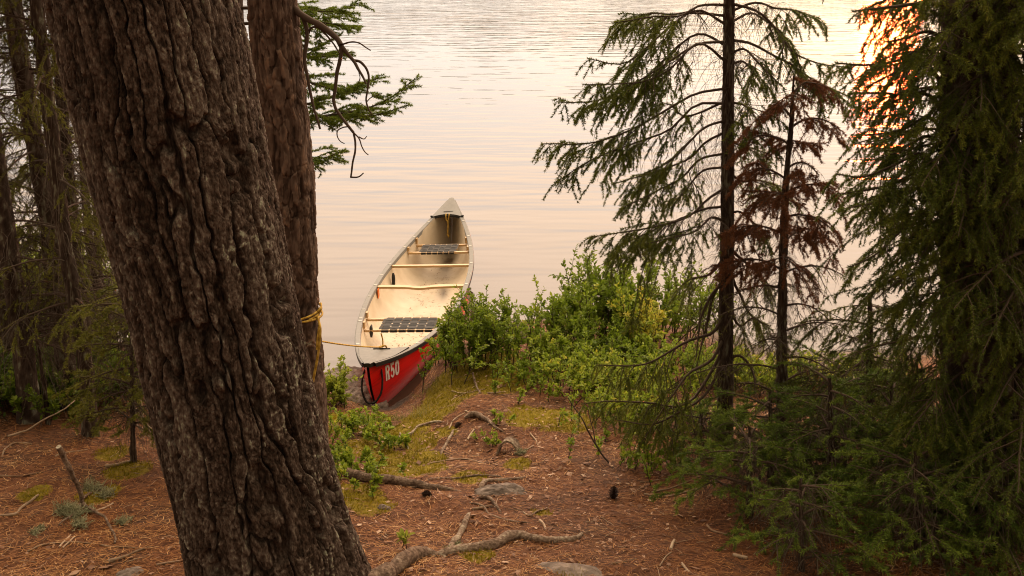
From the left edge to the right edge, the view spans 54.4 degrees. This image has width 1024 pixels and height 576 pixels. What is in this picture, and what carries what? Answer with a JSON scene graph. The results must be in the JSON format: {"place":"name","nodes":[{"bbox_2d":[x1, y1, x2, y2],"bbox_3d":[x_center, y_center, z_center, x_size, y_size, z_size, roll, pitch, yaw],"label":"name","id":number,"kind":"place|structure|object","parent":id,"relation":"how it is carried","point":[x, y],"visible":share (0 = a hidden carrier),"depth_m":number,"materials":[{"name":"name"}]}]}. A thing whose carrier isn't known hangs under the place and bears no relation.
{"place":"outdoors","nodes":[
{"label":"outdoors","id":0,"kind":"place"},
{"bbox_2d":[0,0,1023,406],"bbox_3d":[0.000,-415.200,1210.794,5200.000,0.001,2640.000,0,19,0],"label":"water","id":1,"kind":"structure","parent":0,"point":[474,126],"depth_m":18.65,"materials":[{"name":"grey liquid"}]},
{"bbox_2d":[0,316,1023,575],"bbox_3d":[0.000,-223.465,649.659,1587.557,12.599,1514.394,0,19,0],"label":"ground","id":2,"kind":"structure","parent":0,"point":[444,514],"depth_m":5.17,"materials":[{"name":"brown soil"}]},
{"bbox_2d":[0,494,38,515],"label":"stick","id":3,"kind":"object","parent":2,"relation":"on","point":[21,507],"visible":1,"depth_m":4.87,"materials":[{"name":"brown wood"}]},
{"bbox_2d":[0,472,43,476],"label":"stick","id":4,"kind":"object","parent":2,"relation":"on","point":[19,475],"visible":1,"depth_m":5.27,"materials":[{"name":"brown wood"}]},
{"bbox_2d":[0,360,76,413],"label":"shore shrub","id":5,"kind":"object","parent":2,"relation":"on","point":[6,393],"visible":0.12,"depth_m":6.17,"materials":[{"name":"green plant"}]},
{"bbox_2d":[28,523,48,537],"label":"lichen clump","id":6,"kind":"object","parent":2,"relation":"on","point":[36,531],"visible":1,"depth_m":4.61,"materials":[{"name":"plant"}]},
{"bbox_2d":[7,400,74,436],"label":"bent twig","id":7,"kind":"object","parent":2,"relation":"on","point":[38,422],"visible":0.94,"depth_m":5.84,"materials":[{"name":"brown wood"}]},
{"bbox_2d":[0,337,91,421],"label":"shore shrub","id":8,"kind":"object","parent":2,"relation":"on","point":[3,365],"visible":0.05,"depth_m":6.26,"materials":[{"name":"green plant"}]},
{"bbox_2d":[9,382,101,421],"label":"shore shrub","id":9,"kind":"object","parent":2,"relation":"on","point":[16,402],"visible":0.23,"depth_m":6.14,"materials":[{"name":"green plant"}]},
{"bbox_2d":[0,246,116,437],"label":"spruce tree","id":10,"kind":"object","parent":2,"relation":"on","point":[43,381],"visible":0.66,"depth_m":5.89,"materials":[{"name":"green plant"}]},
{"bbox_2d":[0,338,116,414],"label":"shore shrub","id":11,"kind":"object","parent":2,"relation":"on","point":[11,380],"visible":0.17,"depth_m":6.16,"materials":[{"name":"green plant"}]},
{"bbox_2d":[0,343,117,425],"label":"shore shrub","id":12,"kind":"object","parent":2,"relation":"on","point":[35,402],"visible":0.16,"depth_m":6.19,"materials":[{"name":"green plant"}]},
{"bbox_2d":[0,0,119,353],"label":"spruce tree","id":13,"kind":"object","parent":2,"relation":"on","point":[4,324],"visible":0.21,"depth_m":6.32,"materials":[{"name":"green plant"}]},
{"bbox_2d":[27,541,93,551],"bbox_3d":[-2.029,1.154,4.497,0.283,0.019,0.062,-5,20,-15],"label":"stick","id":14,"kind":"object","parent":2,"relation":"on","point":[35,547],"visible":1,"depth_m":4.50,"materials":[{"name":"brown wood"}]},
{"bbox_2d":[0,0,122,410],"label":"spruce tree","id":15,"kind":"object","parent":2,"relation":"on","point":[31,157],"visible":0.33,"depth_m":5.96,"materials":[{"name":"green plant"}]},
{"bbox_2d":[0,1,125,424],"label":"spruce tree","id":16,"kind":"object","parent":2,"relation":"on","point":[7,219],"visible":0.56,"depth_m":5.76,"materials":[{"name":"green plant"}]},
{"bbox_2d":[0,0,129,448],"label":"spruce tree","id":17,"kind":"object","parent":2,"relation":"on","point":[63,213],"visible":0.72,"depth_m":5.47,"materials":[{"name":"green plant"}]},
{"bbox_2d":[0,2,129,365],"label":"spruce tree","id":18,"kind":"object","parent":2,"relation":"on","point":[64,139],"visible":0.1,"depth_m":6.42,"materials":[{"name":"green plant"}]},
{"bbox_2d":[3,0,127,350],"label":"spruce tree","id":19,"kind":"object","parent":2,"relation":"on","point":[90,230],"visible":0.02,"depth_m":7.14,"materials":[{"name":"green plant"}]},
{"bbox_2d":[0,329,135,413],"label":"shore shrub","id":20,"kind":"object","parent":2,"relation":"on","point":[56,385],"visible":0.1,"depth_m":6.31,"materials":[{"name":"green plant"}]},
{"bbox_2d":[10,92,127,338],"bbox_3d":[-2.844,-2.026,7.030,2.538,5.651,2.436,0,19,0],"label":"spruce tree","id":21,"kind":"object","parent":2,"relation":"on","point":[97,259],"visible":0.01,"depth_m":7.46,"materials":[{"name":"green plant"}]},
{"bbox_2d":[16,224,127,347],"bbox_3d":[-3.395,0.072,8.114,1.676,1.266,1.202,0,19,0],"label":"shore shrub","id":22,"kind":"object","parent":2,"relation":"on","point":[84,280],"depth_m":8.03,"materials":[{"name":"green plant"}]},
{"bbox_2d":[16,226,129,348],"bbox_3d":[-3.297,-0.002,8.211,1.510,1.336,1.302,-9,21,-23],"label":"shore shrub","id":23,"kind":"object","parent":2,"relation":"on","point":[92,296],"visible":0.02,"depth_m":7.83,"materials":[{"name":"green plant"}]},
{"bbox_2d":[52,445,116,543],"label":"fallen branch","id":24,"kind":"object","parent":2,"relation":"on","point":[75,509],"visible":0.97,"depth_m":4.81,"materials":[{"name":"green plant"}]},
{"bbox_2d":[35,343,145,421],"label":"shore shrub","id":25,"kind":"object","parent":2,"relation":"on","point":[55,409],"visible":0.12,"depth_m":6.43,"materials":[{"name":"green plant"}]},
{"bbox_2d":[50,283,160,468],"bbox_3d":[-2.076,0.532,5.404,0.886,1.261,0.781,0,19,0],"label":"young fir","id":26,"kind":"object","parent":2,"relation":"on","point":[135,396],"visible":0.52,"depth_m":5.32,"materials":[{"name":"green plant"}]},
{"bbox_2d":[127,402,152,437],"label":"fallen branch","id":27,"kind":"object","parent":26,"relation":"attached to","point":[136,425],"visible":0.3,"depth_m":5.46,"materials":[{"name":"wood"}]},
{"bbox_2d":[74,334,143,400],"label":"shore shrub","id":28,"kind":"object","parent":2,"relation":"on","point":[113,349],"visible":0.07,"depth_m":6.86,"materials":[{"name":"green plant"}]},
{"bbox_2d":[105,460,129,467],"bbox_3d":[-2.169,0.977,5.530,0.055,0.053,0.178,13,23,33],"label":"stick","id":29,"kind":"object","parent":2,"relation":"on","point":[114,465],"visible":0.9,"depth_m":5.48,"materials":[{"name":"brown wood"}]},
{"bbox_2d":[111,513,133,524],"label":"lichen clump","id":30,"kind":"object","parent":2,"relation":"on","point":[121,520],"visible":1,"depth_m":4.76,"materials":[{"name":"plant"}]},
{"bbox_2d":[115,566,143,575],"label":"rock","id":31,"kind":"object","parent":2,"relation":"on","point":[129,571],"visible":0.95,"depth_m":4.25,"materials":[{"name":"stone"}]},
{"bbox_2d":[108,546,151,562],"bbox_3d":[-1.683,1.174,4.401,0.024,0.041,0.201,16,25,39],"label":"stick","id":32,"kind":"object","parent":2,"relation":"on","point":[123,557],"visible":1,"depth_m":4.37,"materials":[{"name":"brown wood"}]},
{"bbox_2d":[42,0,371,575],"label":"pine tree","id":33,"kind":"object","parent":2,"relation":"on","point":[162,97],"visible":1,"depth_m":3.36,"materials":[{"name":"brown plant"}]},
{"bbox_2d":[247,0,381,445],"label":"pine tree","id":34,"kind":"object","parent":2,"relation":"on","point":[279,53],"visible":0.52,"depth_m":5.12,"materials":[{"name":"brown plant"}]},
{"bbox_2d":[15,352,627,575],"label":"moss","id":35,"kind":"object","parent":2,"relation":"on","point":[422,471],"visible":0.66,"depth_m":6.29,"materials":[{"name":"green plant"}]},
{"bbox_2d":[240,0,422,177],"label":"spruce tree","id":36,"kind":"object","parent":2,"relation":"on","point":[361,113],"visible":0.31,"depth_m":6.04,"materials":[{"name":"green plant"}]},
{"bbox_2d":[323,354,363,408],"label":"plant","id":37,"kind":"object","parent":2,"relation":"on","point":[337,386],"visible":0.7,"depth_m":7.55,"materials":[{"name":"green plant"}]},
{"bbox_2d":[324,366,366,391],"bbox_3d":[-1.423,0.890,8.361,0.709,0.318,0.792,0,19,0],"label":"rock","id":38,"kind":"object","parent":2,"relation":"on","point":[357,372],"visible":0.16,"depth_m":8.36,"materials":[{"name":"stone"}]},
{"bbox_2d":[329,434,388,472],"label":"plant","id":39,"kind":"object","parent":2,"relation":"on","point":[347,456],"visible":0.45,"depth_m":5.71,"materials":[{"name":"green plant"}]},
{"bbox_2d":[327,404,392,444],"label":"plant","id":40,"kind":"object","parent":2,"relation":"on","point":[358,419],"visible":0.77,"depth_m":6.57,"materials":[{"name":"green plant"}]},
{"bbox_2d":[344,385,388,407],"bbox_3d":[-1.231,0.948,8.094,0.456,0.267,0.427,0,19,0],"label":"rock","id":41,"kind":"object","parent":2,"relation":"on","point":[357,391],"visible":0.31,"depth_m":8.02,"materials":[{"name":"stone"}]},
{"bbox_2d":[336,456,408,496],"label":"plant","id":42,"kind":"object","parent":2,"relation":"on","point":[373,470],"visible":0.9,"depth_m":5.40,"materials":[{"name":"green plant"}]},
{"bbox_2d":[363,423,411,449],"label":"plant","id":43,"kind":"object","parent":2,"relation":"on","point":[389,439],"visible":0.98,"depth_m":6.29,"materials":[{"name":"green plant"}]},
{"bbox_2d":[381,411,409,422],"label":"grass tuft","id":44,"kind":"object","parent":2,"relation":"on","point":[395,417],"visible":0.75,"depth_m":6.94,"materials":[{"name":"green plant"}]},
{"bbox_2d":[336,468,460,490],"bbox_3d":[-0.694,1.082,5.516,0.925,0.189,0.230,10,21,26],"label":"tree root","id":45,"kind":"object","parent":2,"relation":"on","point":[360,476],"visible":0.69,"depth_m":5.43,"materials":[{"name":"brown plant"}]},
{"bbox_2d":[368,546,440,575],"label":"tree root","id":46,"kind":"object","parent":2,"relation":"on","point":[400,562],"visible":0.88,"depth_m":4.29,"materials":[{"name":"brown plant"}]},
{"bbox_2d":[396,528,414,548],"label":"plant","id":47,"kind":"object","parent":2,"relation":"on","point":[401,534],"visible":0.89,"depth_m":4.55,"materials":[{"name":"green plant"}]},
{"bbox_2d":[355,198,473,404],"bbox_3d":[-0.927,0.011,10.159,1.036,0.689,4.963,0,19,0],"label":"canoe","id":48,"kind":"object","parent":2,"relation":"on","point":[409,272],"visible":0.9,"depth_m":10.36,"materials":[{"name":"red plastic"}]},
{"bbox_2d":[301,302,386,381],"bbox_3d":[-1.222,0.329,6.838,0.371,1.299,2.662,0,19,0],"label":"mooring rope","id":49,"kind":"object","parent":48,"relation":"on","point":[317,316],"visible":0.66,"depth_m":5.47,"materials":[{"name":"yellow fabric"}]},
{"bbox_2d":[403,403,437,417],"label":"grass tuft","id":50,"kind":"object","parent":2,"relation":"on","point":[419,413],"visible":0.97,"depth_m":6.92,"materials":[{"name":"green plant"}]},
{"bbox_2d":[399,420,443,435],"bbox_3d":[-0.582,0.932,6.563,0.328,0.062,0.124,-6,20,-16],"label":"tree root","id":51,"kind":"object","parent":2,"relation":"on","point":[426,423],"visible":0.88,"depth_m":6.60,"materials":[{"name":"brown plant"}]},
{"bbox_2d":[424,307,468,366],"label":"leafy bush","id":52,"kind":"object","parent":2,"relation":"on","point":[432,343],"visible":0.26,"depth_m":7.99,"materials":[{"name":"green plant"}]},
{"bbox_2d":[440,429,453,453],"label":"tree root","id":53,"kind":"object","parent":2,"relation":"on","point":[446,442],"visible":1,"depth_m":6.29,"materials":[{"name":"brown plant"}]},
{"bbox_2d":[442,512,470,557],"bbox_3d":[-0.257,1.173,4.753,0.037,0.150,0.618,3,19,10],"label":"tree root","id":54,"kind":"object","parent":2,"relation":"on","point":[460,532],"visible":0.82,"depth_m":4.80,"materials":[{"name":"brown plant"}]},
{"bbox_2d":[426,474,501,480],"bbox_3d":[-0.269,1.071,5.639,0.481,0.042,0.104,0,19,0],"label":"tree root","id":55,"kind":"object","parent":2,"relation":"on","point":[467,476],"visible":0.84,"depth_m":5.64,"materials":[{"name":"brown plant"}]},
{"bbox_2d":[417,284,540,391],"bbox_3d":[-0.224,0.405,7.634,0.825,0.851,0.959,-14,23,-35],"label":"leafy bush","id":56,"kind":"object","parent":2,"relation":"on","point":[485,332],"visible":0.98,"depth_m":7.58,"materials":[{"name":"green plant"}]},
{"bbox_2d":[464,411,504,432],"bbox_3d":[-0.150,0.881,6.479,0.087,0.060,0.420,-17,25,-40],"label":"fallen log","id":57,"kind":"object","parent":2,"relation":"on","point":[479,415],"visible":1,"depth_m":6.54,"materials":[{"name":"wood"}]},
{"bbox_2d":[470,428,501,446],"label":"plant","id":58,"kind":"object","parent":2,"relation":"on","point":[487,439],"visible":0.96,"depth_m":6.20,"materials":[{"name":"green plant"}]},
{"bbox_2d":[477,495,501,513],"bbox_3d":[-0.103,1.133,5.182,0.048,0.069,0.292,-10,22,-28],"label":"tree root","id":59,"kind":"object","parent":2,"relation":"on","point":[490,498],"visible":0.91,"depth_m":5.20,"materials":[{"name":"brown plant"}]},
{"bbox_2d":[474,482,526,495],"bbox_3d":[-0.038,1.136,5.376,0.343,0.153,0.179,0,19,0],"label":"rock","id":60,"kind":"object","parent":2,"relation":"on","point":[499,489],"visible":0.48,"depth_m":5.35,"materials":[{"name":"stone"}]},
{"bbox_2d":[469,502,531,522],"bbox_3d":[-0.075,1.146,5.024,0.492,0.079,0.096,16,25,39],"label":"tree root","id":61,"kind":"object","parent":2,"relation":"on","point":[475,503],"visible":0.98,"depth_m":4.97,"materials":[{"name":"brown plant"}]},
{"bbox_2d":[479,476,525,487],"bbox_3d":[-0.061,1.067,5.533,0.363,0.056,0.097,-15,24,-36],"label":"tree root","id":62,"kind":"object","parent":2,"relation":"on","point":[484,482],"visible":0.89,"depth_m":5.53,"materials":[{"name":"brown plant"}]},
{"bbox_2d":[490,409,515,423],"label":"plant","id":63,"kind":"object","parent":2,"relation":"on","point":[500,415],"visible":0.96,"depth_m":6.43,"materials":[{"name":"green plant"}]},
{"bbox_2d":[430,530,582,556],"bbox_3d":[-0.024,1.171,4.633,0.761,0.095,0.159,-6,20,-17],"label":"tree root","id":64,"kind":"object","parent":2,"relation":"on","point":[505,537],"visible":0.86,"depth_m":4.61,"materials":[{"name":"brown plant"}]},
{"bbox_2d":[496,436,519,454],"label":"root arch","id":65,"kind":"structure","parent":2,"relation":"on","point":[514,442],"depth_m":6.03,"materials":[{"name":"brown plant"}]},
{"bbox_2d":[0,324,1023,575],"bbox_3d":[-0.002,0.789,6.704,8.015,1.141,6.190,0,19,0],"label":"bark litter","id":66,"kind":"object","parent":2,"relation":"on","point":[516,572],"visible":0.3,"depth_m":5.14,"materials":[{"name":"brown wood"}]},
{"bbox_2d":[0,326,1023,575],"bbox_3d":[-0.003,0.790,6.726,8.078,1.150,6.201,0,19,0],"label":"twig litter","id":67,"kind":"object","parent":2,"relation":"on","point":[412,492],"visible":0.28,"depth_m":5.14,"materials":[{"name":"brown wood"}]},
{"bbox_2d":[514,447,527,455],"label":"lichen clump","id":68,"kind":"object","parent":2,"relation":"on","point":[519,451],"visible":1,"depth_m":5.98,"materials":[{"name":"plant"}]},
{"bbox_2d":[487,352,555,394],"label":"leafy bush","id":69,"kind":"object","parent":2,"relation":"on","point":[522,370],"visible":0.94,"depth_m":7.16,"materials":[{"name":"green plant"}]},
{"bbox_2d":[516,274,561,345],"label":"leafy bush","id":70,"kind":"object","parent":2,"relation":"on","point":[537,313],"visible":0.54,"depth_m":8.19,"materials":[{"name":"green plant"}]},
{"bbox_2d":[496,319,618,374],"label":"leafy bush","id":71,"kind":"object","parent":2,"relation":"on","point":[551,351],"visible":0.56,"depth_m":7.65,"materials":[{"name":"green plant"}]},
{"bbox_2d":[535,562,601,575],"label":"rock","id":72,"kind":"object","parent":2,"relation":"on","point":[575,569],"visible":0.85,"depth_m":4.29,"materials":[{"name":"stone"}]},
{"bbox_2d":[536,272,605,342],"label":"leafy bush","id":73,"kind":"object","parent":2,"relation":"on","point":[561,307],"visible":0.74,"depth_m":8.12,"materials":[{"name":"green plant"}]},
{"bbox_2d":[516,342,658,406],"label":"leafy bush","id":74,"kind":"object","parent":2,"relation":"on","point":[578,381],"visible":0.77,"depth_m":7.01,"materials":[{"name":"green plant"}]},
{"bbox_2d":[568,398,620,481],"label":"dead sapling","id":75,"kind":"object","parent":2,"relation":"on","point":[603,456],"visible":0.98,"depth_m":5.76,"materials":[{"name":"brown wood"}]},
{"bbox_2d":[532,305,671,377],"bbox_3d":[0.725,0.458,7.849,1.076,0.579,0.905,9,21,24],"label":"leafy bush","id":76,"kind":"object","parent":2,"relation":"on","point":[616,340],"visible":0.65,"depth_m":7.78,"materials":[{"name":"green plant"}]},
{"bbox_2d":[566,428,650,469],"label":"plant","id":77,"kind":"object","parent":2,"relation":"on","point":[599,443],"visible":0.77,"depth_m":5.81,"materials":[{"name":"green plant"}]},
{"bbox_2d":[608,486,618,498],"bbox_3d":[0.540,1.083,5.283,0.058,0.073,0.057,0,19,0],"label":"pine cone","id":78,"kind":"object","parent":2,"relation":"on","point":[613,492],"visible":1,"depth_m":5.28,"materials":[{"name":"brown plant"}]},
{"bbox_2d":[546,244,683,342],"bbox_3d":[0.898,0.054,8.675,1.152,1.088,1.001,11,22,28],"label":"leafy bush","id":79,"kind":"object","parent":2,"relation":"on","point":[608,294],"visible":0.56,"depth_m":8.54,"materials":[{"name":"green plant"}]},
{"bbox_2d":[563,341,699,402],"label":"leafy bush","id":80,"kind":"object","parent":2,"relation":"on","point":[636,371],"visible":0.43,"depth_m":7.12,"materials":[{"name":"green plant"}]},
{"bbox_2d":[558,374,715,438],"bbox_3d":[0.730,0.743,6.545,0.997,0.442,0.923,-4,19,-12],"label":"leafy bush","id":81,"kind":"object","parent":2,"relation":"on","point":[599,394],"visible":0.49,"depth_m":6.35,"materials":[{"name":"green plant"}]},
{"bbox_2d":[606,282,671,351],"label":"leafy bush","id":82,"kind":"object","parent":2,"relation":"on","point":[651,325],"visible":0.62,"depth_m":8.06,"materials":[{"name":"green plant"}]},
{"bbox_2d":[627,438,688,484],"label":"plant","id":83,"kind":"object","parent":2,"relation":"on","point":[652,462],"visible":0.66,"depth_m":5.59,"materials":[{"name":"green plant"}]},
{"bbox_2d":[629,258,736,353],"bbox_3d":[1.463,0.127,8.813,0.954,0.969,1.095,0,19,0],"label":"leafy bush","id":84,"kind":"object","parent":2,"relation":"on","point":[673,313],"visible":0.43,"depth_m":8.64,"materials":[{"name":"green plant"}]},
{"bbox_2d":[616,383,766,449],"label":"leafy bush","id":85,"kind":"object","parent":2,"relation":"on","point":[643,405],"visible":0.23,"depth_m":6.33,"materials":[{"name":"green plant"}]},
{"bbox_2d":[634,325,752,395],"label":"leafy bush","id":86,"kind":"object","parent":2,"relation":"on","point":[686,361],"visible":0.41,"depth_m":7.56,"materials":[{"name":"green plant"}]},
{"bbox_2d":[652,399,747,472],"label":"young fir","id":87,"kind":"object","parent":2,"relation":"on","point":[706,432],"visible":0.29,"depth_m":5.81,"materials":[{"name":"green plant"}]},
{"bbox_2d":[532,0,893,475],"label":"spruce tree","id":88,"kind":"object","parent":2,"relation":"on","point":[622,96],"visible":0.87,"depth_m":5.34,"materials":[{"name":"green plant"}]},
{"bbox_2d":[660,334,819,397],"bbox_3d":[1.732,0.641,7.408,0.896,0.532,1.142,18,26,42],"label":"leafy bush","id":89,"kind":"object","parent":2,"relation":"on","point":[756,369],"visible":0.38,"depth_m":7.31,"materials":[{"name":"green plant"}]},
{"bbox_2d":[649,407,835,557],"bbox_3d":[1.137,1.057,4.913,0.814,0.812,0.987,-7,20,-20],"label":"young fir","id":90,"kind":"object","parent":2,"relation":"on","point":[748,468],"visible":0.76,"depth_m":4.82,"materials":[{"name":"green plant"}]},
{"bbox_2d":[677,75,855,459],"bbox_3d":[1.499,0.011,5.389,0.915,2.297,0.783,-18,26,-42],"label":"dead spruce","id":91,"kind":"object","parent":2,"relation":"on","point":[786,232],"visible":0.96,"depth_m":5.16,"materials":[{"name":"brown plant"}]},
{"bbox_2d":[693,380,851,501],"bbox_3d":[1.420,0.951,5.332,0.974,0.846,0.911,0,19,0],"label":"young fir","id":92,"kind":"object","parent":2,"relation":"on","point":[769,407],"visible":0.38,"depth_m":5.27,"materials":[{"name":"green plant"}]},
{"bbox_2d":[736,350,843,395],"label":"leafy bush","id":93,"kind":"object","parent":2,"relation":"on","point":[804,360],"visible":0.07,"depth_m":7.75,"materials":[{"name":"green plant"}]},
{"bbox_2d":[752,356,862,378],"bbox_3d":[2.331,0.749,8.104,1.218,0.260,0.746,0,19,0],"label":"rock","id":94,"kind":"object","parent":2,"relation":"on","point":[763,358],"depth_m":8.20,"materials":[{"name":"stone"}]},
{"bbox_2d":[726,474,902,575],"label":"young fir","id":95,"kind":"object","parent":2,"relation":"on","point":[807,508],"visible":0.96,"depth_m":4.24,"materials":[{"name":"green plant"}]},
{"bbox_2d":[756,360,918,534],"bbox_3d":[1.588,0.872,4.933,0.862,1.011,0.959,0,19,0],"label":"young fir","id":96,"kind":"object","parent":2,"relation":"on","point":[830,440],"visible":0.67,"depth_m":4.79,"materials":[{"name":"green plant"}]},
{"bbox_2d":[787,336,899,441],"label":"young fir","id":97,"kind":"object","parent":2,"relation":"on","point":[815,357],"visible":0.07,"depth_m":6.22,"materials":[{"name":"green plant"}]},
{"bbox_2d":[766,296,937,476],"bbox_3d":[1.985,0.614,5.508,1.055,1.245,1.200,8,21,22],"label":"spruce tree","id":98,"kind":"object","parent":2,"relation":"on","point":[865,363],"visible":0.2,"depth_m":5.41,"materials":[{"name":"green plant"}]},
{"bbox_2d":[818,352,892,368],"bbox_3d":[2.932,0.752,8.489,1.170,0.332,0.725,0,19,0],"label":"rock","id":99,"kind":"object","parent":2,"relation":"on","point":[846,353],"depth_m":8.51,"materials":[{"name":"stone"}]},
{"bbox_2d":[788,349,932,397],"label":"leafy bush","id":100,"kind":"object","parent":2,"relation":"on","point":[791,373],"visible":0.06,"depth_m":7.26,"materials":[{"name":"green plant"}]},
{"bbox_2d":[807,367,935,523],"bbox_3d":[1.907,0.962,4.985,1.010,1.085,0.814,14,23,35],"label":"young fir","id":101,"kind":"object","parent":2,"relation":"on","point":[858,395],"visible":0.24,"depth_m":4.93,"materials":[{"name":"green plant"}]},
{"bbox_2d":[823,431,999,575],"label":"young fir","id":102,"kind":"object","parent":2,"relation":"on","point":[916,495],"visible":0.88,"depth_m":4.17,"materials":[{"name":"green plant"}]},
{"bbox_2d":[808,0,1020,411],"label":"spruce tree","id":103,"kind":"object","parent":2,"relation":"on","point":[854,126],"visible":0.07,"depth_m":4.81,"materials":[{"name":"green plant"}]},
{"bbox_2d":[813,0,1023,575],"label":"spruce tree","id":104,"kind":"object","parent":2,"relation":"on","point":[953,188],"visible":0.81,"depth_m":4.03,"materials":[{"name":"green plant"}]},
{"bbox_2d":[830,411,1023,553],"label":"young fir","id":105,"kind":"object","parent":2,"relation":"on","point":[902,448],"visible":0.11,"depth_m":4.53,"materials":[{"name":"green plant"}]},
{"bbox_2d":[854,0,1023,575],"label":"spruce tree","id":106,"kind":"object","parent":2,"relation":"on","point":[1018,409],"visible":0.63,"depth_m":3.94,"materials":[{"name":"green plant"}]},
{"bbox_2d":[875,423,1023,575],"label":"young fir","id":107,"kind":"object","parent":2,"relation":"on","point":[996,505],"visible":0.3,"depth_m":4.14,"materials":[{"name":"green plant"}]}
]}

